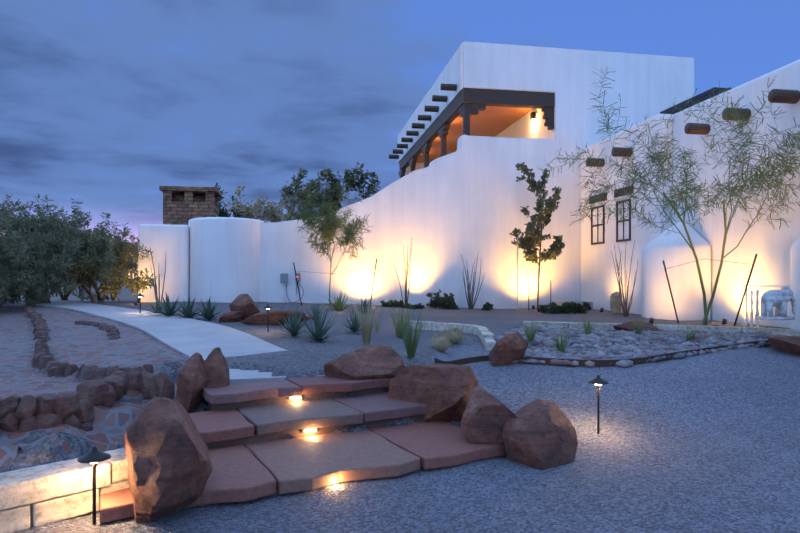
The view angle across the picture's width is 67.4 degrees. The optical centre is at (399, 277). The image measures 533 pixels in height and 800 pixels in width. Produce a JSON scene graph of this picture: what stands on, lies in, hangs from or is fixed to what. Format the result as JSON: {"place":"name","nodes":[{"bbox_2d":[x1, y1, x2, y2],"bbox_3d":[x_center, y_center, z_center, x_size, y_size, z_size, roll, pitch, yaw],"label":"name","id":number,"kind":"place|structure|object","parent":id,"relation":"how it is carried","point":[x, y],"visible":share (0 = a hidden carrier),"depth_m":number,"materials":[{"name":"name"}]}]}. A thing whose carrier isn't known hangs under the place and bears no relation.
{"place":"outdoors","nodes":[
{"label":"outdoors","id":0,"kind":"place"},
{"bbox_2d":[13,279,137,300],"bbox_3d":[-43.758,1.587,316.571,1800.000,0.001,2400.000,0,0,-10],"label":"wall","id":1,"kind":"structure","parent":0,"point":[125,295],"depth_m":50.41,"materials":[{"name":"white paint"}]},
{"bbox_2d":[0,198,102,303],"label":"mesquite","id":2,"kind":"object","parent":1,"relation":"on","point":[75,248],"depth_m":16.81,"materials":[{"name":"green plant"}]},
{"bbox_2d":[64,211,105,300],"bbox_3d":[-15.840,-0.726,29.461,3.350,5.186,4.076,0,0,-10],"label":"mesquite","id":3,"kind":"object","parent":1,"relation":"on","point":[86,298],"depth_m":30.32,"materials":[{"name":"green plant"}]},
{"bbox_2d":[398,47,549,174],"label":"upper house block","id":4,"kind":"structure","parent":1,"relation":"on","point":[525,126],"depth_m":23.52,"materials":[{"name":"white paint"}]},
{"bbox_2d":[399,88,554,177],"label":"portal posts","id":5,"kind":"object","parent":4,"relation":"on","point":[465,103],"visible":0.88,"depth_m":20.61,"materials":[{"name":"brown wood"}]},
{"bbox_2d":[530,112,535,119],"bbox_3d":[4.961,-6.023,22.366,0.135,0.260,0.180,0,0,-10],"label":"wall lantern","id":6,"kind":"object","parent":4,"relation":"attached to","point":[532,115],"visible":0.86,"depth_m":22.29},
{"bbox_2d":[389,83,799,166],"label":"roof beams","id":7,"kind":"structure","parent":4,"relation":"attached to","point":[788,96],"depth_m":17.45,"materials":[{"name":"brown wood"}]},
{"bbox_2d":[3,300,325,383],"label":"concrete path","id":8,"kind":"structure","parent":0,"point":[189,337],"depth_m":10.11,"materials":[{"name":"grey concrete"}]},
{"bbox_2d":[163,201,218,224],"bbox_3d":[-7.685,-0.598,22.167,1.750,4.250,1.400,0,0,-10],"label":"chimney stack","id":9,"kind":"object","parent":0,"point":[179,212],"visible":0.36,"depth_m":21.46,"materials":[{"name":"brown brick"}]},
{"bbox_2d":[159,186,221,205],"bbox_3d":[-7.685,-2.988,22.167,1.950,0.530,1.600,0,0,-10],"label":"chimney cap","id":10,"kind":"object","parent":9,"relation":"on","point":[192,194],"visible":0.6,"depth_m":21.52,"materials":[{"name":"brown brick"}]},
{"bbox_2d":[215,182,244,217],"bbox_3d":[-8.619,-1.645,28.556,3.514,5.591,3.833,0,0,-10],"label":"tree","id":11,"kind":"object","parent":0,"point":[222,211],"depth_m":28.17,"materials":[{"name":"green plant"}]},
{"bbox_2d":[221,181,315,222],"bbox_3d":[-5.167,-1.484,25.961,4.887,5.240,3.938,0,0,-10],"label":"tree","id":12,"kind":"object","parent":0,"point":[255,209],"depth_m":25.13,"materials":[{"name":"green plant"}]},
{"bbox_2d":[286,282,303,302],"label":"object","id":13,"kind":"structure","parent":0,"point":[287,295],"depth_m":19.06,"materials":[{"name":"black rubber"}]},
{"bbox_2d":[279,162,363,217],"bbox_3d":[-3.070,-1.826,26.734,4.536,5.963,4.813,0,0,-10],"label":"tree","id":14,"kind":"object","parent":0,"point":[318,194],"depth_m":25.58,"materials":[{"name":"green plant"}]},
{"bbox_2d":[319,168,380,216],"bbox_3d":[-2.219,-1.703,24.951,3.085,5.664,3.762,0,0,-10],"label":"tree","id":15,"kind":"object","parent":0,"point":[370,187],"depth_m":24.72,"materials":[{"name":"green plant"}]},
{"bbox_2d":[0,300,799,532],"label":"ground","id":16,"kind":"structure","parent":0,"point":[707,443],"depth_m":5.08,"materials":[{"name":"grey gravel"}]},
{"bbox_2d":[0,209,25,262],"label":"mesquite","id":17,"kind":"object","parent":16,"relation":"on","point":[12,226],"depth_m":16.20,"materials":[{"name":"green plant"}]},
{"bbox_2d":[0,196,36,300],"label":"mesquite","id":18,"kind":"object","parent":16,"relation":"on","point":[9,217],"depth_m":20.08,"materials":[{"name":"green plant"}]},
{"bbox_2d":[0,187,77,307],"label":"mesquite","id":19,"kind":"object","parent":16,"relation":"on","point":[21,262],"depth_m":15.13,"materials":[{"name":"green plant"}]},
{"bbox_2d":[0,448,129,532],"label":"block wall","id":20,"kind":"structure","parent":16,"relation":"on","point":[38,496],"depth_m":3.76,"materials":[{"name":"stone"}]},
{"bbox_2d":[15,211,119,299],"bbox_3d":[-11.989,-0.758,21.477,3.810,3.276,4.167,0,0,-10],"label":"mesquite","id":21,"kind":"object","parent":16,"relation":"on","point":[103,233],"depth_m":21.57,"materials":[{"name":"green plant"}]},
{"bbox_2d":[0,306,174,432],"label":"terrace riser stones","id":22,"kind":"object","parent":16,"relation":"on","point":[25,413],"visible":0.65,"depth_m":5.92,"materials":[{"name":"brown stone"}]},
{"bbox_2d":[77,447,110,524],"bbox_3d":[-1.894,1.327,3.718,0.190,0.560,0.187,0,0,-10],"label":"path light","id":23,"kind":"object","parent":16,"relation":"on","point":[94,456],"visible":1,"depth_m":3.71,"materials":[{"name":"brown metal"}]},
{"bbox_2d":[0,306,188,465],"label":"cobble terrace","id":24,"kind":"structure","parent":16,"relation":"on","point":[71,343],"depth_m":7.70,"materials":[{"name":"grey stone"}]},
{"bbox_2d":[4,194,156,302],"bbox_3d":[-9.178,-0.837,17.534,4.341,3.432,4.044,0,0,-10],"label":"mesquite","id":25,"kind":"object","parent":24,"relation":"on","point":[107,272],"depth_m":17.57,"materials":[{"name":"green plant"}]},
{"bbox_2d":[67,221,137,299],"bbox_3d":[-11.123,-0.655,23.554,4.637,3.085,4.512,0,0,-10],"label":"mesquite","id":26,"kind":"object","parent":16,"relation":"on","point":[123,236],"depth_m":23.25,"materials":[{"name":"green plant"}]},
{"bbox_2d":[136,293,143,312],"bbox_3d":[-5.918,0.640,13.660,0.190,0.570,0.187,0,0,-10],"label":"path light","id":27,"kind":"object","parent":16,"relation":"on","point":[139,295],"visible":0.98,"depth_m":13.65,"materials":[{"name":"brown metal"}]},
{"bbox_2d":[150,248,165,306],"bbox_3d":[-6.373,0.014,15.795,0.393,1.642,0.738,0,0,-22],"label":"ocotillo","id":28,"kind":"object","parent":16,"relation":"on","point":[155,288],"visible":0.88,"depth_m":15.86,"materials":[{"name":"brown"}]},
{"bbox_2d":[138,224,188,301],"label":"garden wall","id":29,"kind":"structure","parent":16,"relation":"on","point":[170,243],"depth_m":18.38,"materials":[{"name":"paint"}]},
{"bbox_2d":[188,217,264,302],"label":"curved wall","id":30,"kind":"structure","parent":16,"relation":"on","point":[224,259],"depth_m":18.21,"materials":[{"name":"paint"}]},
{"bbox_2d":[146,293,374,341],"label":"agave plants","id":31,"kind":"object","parent":16,"relation":"on","point":[317,334],"visible":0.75,"depth_m":10.89,"materials":[{"name":"green plant"}]},
{"bbox_2d":[263,304,272,331],"bbox_3d":[-2.394,0.761,10.880,0.190,0.570,0.187,0,0,-10],"label":"path light","id":32,"kind":"object","parent":16,"relation":"on","point":[267,306],"visible":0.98,"depth_m":10.87,"materials":[{"name":"brown metal"}]},
{"bbox_2d":[125,387,422,518],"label":"step risers","id":33,"kind":"object","parent":16,"relation":"on","point":[255,438],"visible":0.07,"depth_m":5.76,"materials":[{"name":"brown stone"}]},
{"bbox_2d":[100,376,505,523],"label":"stone steps","id":34,"kind":"structure","parent":33,"relation":"on","point":[245,472],"depth_m":5.09,"materials":[{"name":"brown stone"}]},
{"bbox_2d":[287,395,318,432],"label":"step light housings","id":35,"kind":"object","parent":33,"relation":"attached to","point":[303,430],"visible":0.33,"depth_m":5.45,"materials":[{"name":"brown metal"}]},
{"bbox_2d":[290,396,315,431],"bbox_3d":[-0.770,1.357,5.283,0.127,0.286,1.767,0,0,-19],"label":"bulb","id":36,"kind":"object","parent":35,"relation":"attached to","point":[305,430],"visible":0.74,"depth_m":5.44,"materials":[{"name":"beige glass"}]},
{"bbox_2d":[295,184,372,305],"bbox_3d":[-1.988,-1.010,17.580,2.277,3.894,2.708,0,0,-10],"label":"palo verde","id":37,"kind":"object","parent":16,"relation":"on","point":[337,220],"depth_m":17.32,"materials":[{"name":"green plant"}]},
{"bbox_2d":[323,288,353,310],"bbox_3d":[-1.515,0.568,15.383,1.084,0.631,0.956,0,0,-10],"label":"desert shrub","id":38,"kind":"object","parent":16,"relation":"on","point":[338,305],"visible":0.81,"depth_m":15.34,"materials":[{"name":"green plant"}]},
{"bbox_2d":[350,295,407,343],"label":"dry grass","id":39,"kind":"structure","parent":16,"relation":"on","point":[366,330],"depth_m":9.23,"materials":[{"name":"plant"}]},
{"bbox_2d":[381,299,404,307],"bbox_3d":[-0.222,0.842,18.615,0.808,0.353,0.546,0,0,-10],"label":"shrub","id":40,"kind":"object","parent":16,"relation":"on","point":[391,303],"depth_m":18.57,"materials":[{"name":"green plant"}]},
{"bbox_2d":[394,238,411,307],"bbox_3d":[0.058,-0.134,18.715,0.580,2.234,0.777,0,0,-10],"label":"ocotillo","id":41,"kind":"object","parent":16,"relation":"on","point":[406,277],"visible":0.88,"depth_m":18.63,"materials":[{"name":"brown"}]},
{"bbox_2d":[404,303,424,308],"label":"shrub","id":42,"kind":"object","parent":16,"relation":"on","point":[416,306],"visible":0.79,"depth_m":18.47,"materials":[{"name":"green plant"}]},
{"bbox_2d":[134,298,727,326],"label":"landscape lights","id":43,"kind":"object","parent":16,"relation":"on","point":[651,320],"visible":0.44,"depth_m":16.71,"materials":[{"name":"brown metal"}]},
{"bbox_2d":[426,289,454,308],"bbox_3d":[1.276,0.720,18.979,0.912,0.728,1.028,0,0,-10],"label":"shrub","id":44,"kind":"object","parent":16,"relation":"on","point":[433,304],"depth_m":18.91,"materials":[{"name":"green plant"}]},
{"bbox_2d":[431,328,464,351],"bbox_3d":[0.745,0.973,9.435,0.354,0.322,1.022,0,0,21],"label":"barrel cacti","id":45,"kind":"object","parent":16,"relation":"on","point":[440,343],"visible":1,"depth_m":9.12,"materials":[{"name":"green plant"}]},
{"bbox_2d":[442,297,458,309],"bbox_3d":[1.545,0.916,18.913,0.575,0.606,0.773,0,0,-10],"label":"shrub","id":46,"kind":"object","parent":16,"relation":"on","point":[451,305],"depth_m":18.73,"materials":[{"name":"green plant"}]},
{"bbox_2d":[124,294,799,522],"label":"boulders","id":47,"kind":"object","parent":16,"relation":"on","point":[170,467],"visible":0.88,"depth_m":5.15,"materials":[{"name":"stone"}]},
{"bbox_2d":[461,251,484,308],"bbox_3d":[2.336,0.106,19.198,0.737,1.922,0.906,0,0,3],"label":"ocotillo","id":48,"kind":"object","parent":16,"relation":"on","point":[471,304],"visible":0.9,"depth_m":19.19,"materials":[{"name":"green plant"}]},
{"bbox_2d":[481,302,493,310],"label":"shrub","id":49,"kind":"object","parent":16,"relation":"on","point":[487,305],"depth_m":18.91,"materials":[{"name":"green plant"}]},
{"bbox_2d":[517,239,517,309],"bbox_3d":[3.792,-0.082,19.339,0.037,2.450,0.037,0,0,-32],"label":"white pvc pole","id":50,"kind":"object","parent":16,"relation":"on","point":[517,276],"visible":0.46,"depth_m":19.32,"materials":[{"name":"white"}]},
{"bbox_2d":[293,254,757,326],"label":"tree stakes","id":51,"kind":"object","parent":16,"relation":"on","point":[746,286],"visible":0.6,"depth_m":13.94,"materials":[{"name":"brown wood"}]},
{"bbox_2d":[301,259,751,273],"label":"tree guy wires","id":52,"kind":"object","parent":51,"relation":"attached to","point":[667,268],"visible":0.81,"depth_m":13.62,"materials":[{"name":"brown metal"}]},
{"bbox_2d":[509,162,565,306],"bbox_3d":[4.399,-1.279,19.234,1.738,4.854,1.944,0,0,-10],"label":"young tree","id":53,"kind":"object","parent":16,"relation":"on","point":[527,241],"depth_m":19.13,"materials":[{"name":"green plant"}]},
{"bbox_2d":[386,303,696,357],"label":"green grass","id":54,"kind":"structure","parent":16,"relation":"on","point":[411,348],"depth_m":8.51,"materials":[{"name":"green plant"}]},
{"bbox_2d":[538,302,566,313],"bbox_3d":[4.614,1.024,17.886,0.814,0.624,0.943,0,0,-10],"label":"shrub","id":55,"kind":"object","parent":16,"relation":"on","point":[553,305],"depth_m":17.72,"materials":[{"name":"green plant"}]},
{"bbox_2d":[556,301,592,308],"bbox_3d":[6.110,0.977,20.187,1.447,0.340,0.800,0,0,-10],"label":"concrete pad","id":56,"kind":"object","parent":16,"relation":"on","point":[559,303],"visible":0.17,"depth_m":20.06,"materials":[{"name":"grey concrete"}]},
{"bbox_2d":[563,301,587,313],"bbox_3d":[5.059,0.935,17.781,0.767,0.510,0.919,0,0,-10],"label":"shrub","id":57,"kind":"object","parent":16,"relation":"on","point":[569,308],"depth_m":17.44,"materials":[{"name":"green plant"}]},
{"bbox_2d":[577,301,591,310],"bbox_3d":[5.851,0.991,18.993,0.554,0.460,0.676,0,0,-10],"label":"shrub","id":58,"kind":"object","parent":16,"relation":"on","point":[587,307],"depth_m":19.09,"materials":[{"name":"green plant"}]},
{"bbox_2d":[395,320,799,350],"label":"stone kerb","id":59,"kind":"structure","parent":16,"relation":"on","point":[485,335],"depth_m":11.29,"materials":[{"name":"stone"}]},
{"bbox_2d":[588,375,608,433],"bbox_3d":[1.899,1.241,5.744,0.190,0.620,0.187,0,0,-10],"label":"path light","id":60,"kind":"object","parent":16,"relation":"on","point":[597,380],"visible":0.94,"depth_m":5.73,"materials":[{"name":"brown metal"}]},
{"bbox_2d":[434,340,768,366],"bbox_3d":[3.217,1.126,8.354,5.417,0.293,0.957,0,0,-13],"label":"steel edging","id":61,"kind":"object","parent":16,"relation":"on","point":[606,363],"visible":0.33,"depth_m":8.09,"materials":[{"name":"brown metal"}]},
{"bbox_2d":[610,291,620,313],"bbox_3d":[6.232,0.750,17.351,0.311,0.709,0.320,0,0,-10],"label":"boulder","id":62,"kind":"object","parent":16,"relation":"on","point":[615,305],"visible":0.85,"depth_m":17.23,"materials":[{"name":"beige stone"}]},
{"bbox_2d":[611,239,637,316],"bbox_3d":[6.068,0.027,16.094,0.562,2.150,0.921,0,0,-10],"label":"ocotillo","id":63,"kind":"object","parent":16,"relation":"on","point":[625,310],"visible":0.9,"depth_m":16.10,"materials":[{"name":"green plant"}]},
{"bbox_2d":[581,114,673,314],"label":"wing","id":64,"kind":"structure","parent":16,"relation":"on","point":[599,283],"depth_m":18.19,"materials":[{"name":"white paint"}]},
{"bbox_2d":[591,199,630,244],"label":"window frames","id":65,"kind":"structure","parent":64,"relation":"attached to","point":[603,224],"depth_m":19.07,"materials":[{"name":"brown wood"}]},
{"bbox_2d":[590,185,633,203],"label":"window lintels","id":66,"kind":"object","parent":64,"relation":"attached to","point":[629,190],"depth_m":18.19,"materials":[{"name":"brown wood"}]},
{"bbox_2d":[641,222,710,320],"bbox_3d":[6.911,0.277,15.607,0.950,3.500,2.185,0,0,-10],"label":"wing fireplace bulge","id":67,"kind":"object","parent":64,"relation":"attached to","point":[671,249],"visible":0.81,"depth_m":14.91,"materials":[{"name":"paint"}]},
{"bbox_2d":[660,87,732,113],"bbox_3d":[10.216,-4.783,19.157,2.490,1.620,2.740,0,0,-10],"label":"solar panel","id":68,"kind":"object","parent":64,"relation":"on","point":[702,97],"visible":0.02,"depth_m":18.45,"materials":[{"name":"grey"}]},
{"bbox_2d":[492,325,770,366],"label":"river rocks","id":69,"kind":"object","parent":16,"relation":"on","point":[600,343],"visible":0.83,"depth_m":9.34,"materials":[{"name":"grey stone"}]},
{"bbox_2d":[537,68,757,325],"bbox_3d":[5.278,-1.507,13.418,5.121,5.323,5.795,0,0,-10],"label":"palo verde","id":70,"kind":"object","parent":16,"relation":"on","point":[655,160],"depth_m":12.17,"materials":[{"name":"green plant"}]},
{"bbox_2d":[652,76,799,325],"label":"palo verde","id":71,"kind":"object","parent":16,"relation":"on","point":[779,182],"depth_m":11.69,"materials":[{"name":"green plant"}]},
{"bbox_2d":[673,59,799,327],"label":"wing","id":72,"kind":"structure","parent":16,"relation":"on","point":[766,243],"depth_m":13.54,"materials":[{"name":"white paint"}]},
{"bbox_2d":[755,286,795,319],"bbox_3d":[6.757,0.445,10.729,0.679,0.603,0.270,0,0,-7],"label":"elephant statue","id":73,"kind":"object","parent":16,"relation":"on","point":[778,300],"visible":1,"depth_m":10.63,"materials":[{"name":"stone"}]},
{"bbox_2d":[790,238,799,328],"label":"rounded buttress","id":74,"kind":"structure","parent":16,"relation":"on","point":[795,270],"depth_m":11.36,"materials":[{"name":"paint"}]},
{"bbox_2d":[743,282,789,326],"bbox_3d":[7.642,0.541,12.453,0.076,1.111,1.409,0,0,-10],"label":"white pipe manifold","id":75,"kind":"object","parent":74,"relation":"attached to","point":[756,302],"visible":0.79,"depth_m":12.88,"materials":[{"name":"white plastic"}]},
{"bbox_2d":[0,0,799,277],"label":"sky","id":76,"kind":"structure","parent":0,"point":[105,104],"materials":[{"name":"blue"}]},
{"bbox_2d":[260,41,693,308],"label":"house wall","id":77,"kind":"structure","parent":0,"point":[468,198],"depth_m":20.23,"materials":[{"name":"white paint"}]},
{"bbox_2d":[280,273,299,293],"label":"electrical boxes","id":78,"kind":"object","parent":77,"relation":"attached to","point":[283,277],"depth_m":18.98,"materials":[{"name":"grey metal"}]},
{"bbox_2d":[416,88,547,162],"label":"portal ceiling","id":79,"kind":"structure","parent":0,"point":[491,121],"depth_m":24.94,"materials":[{"name":"brown wood"}]}
]}

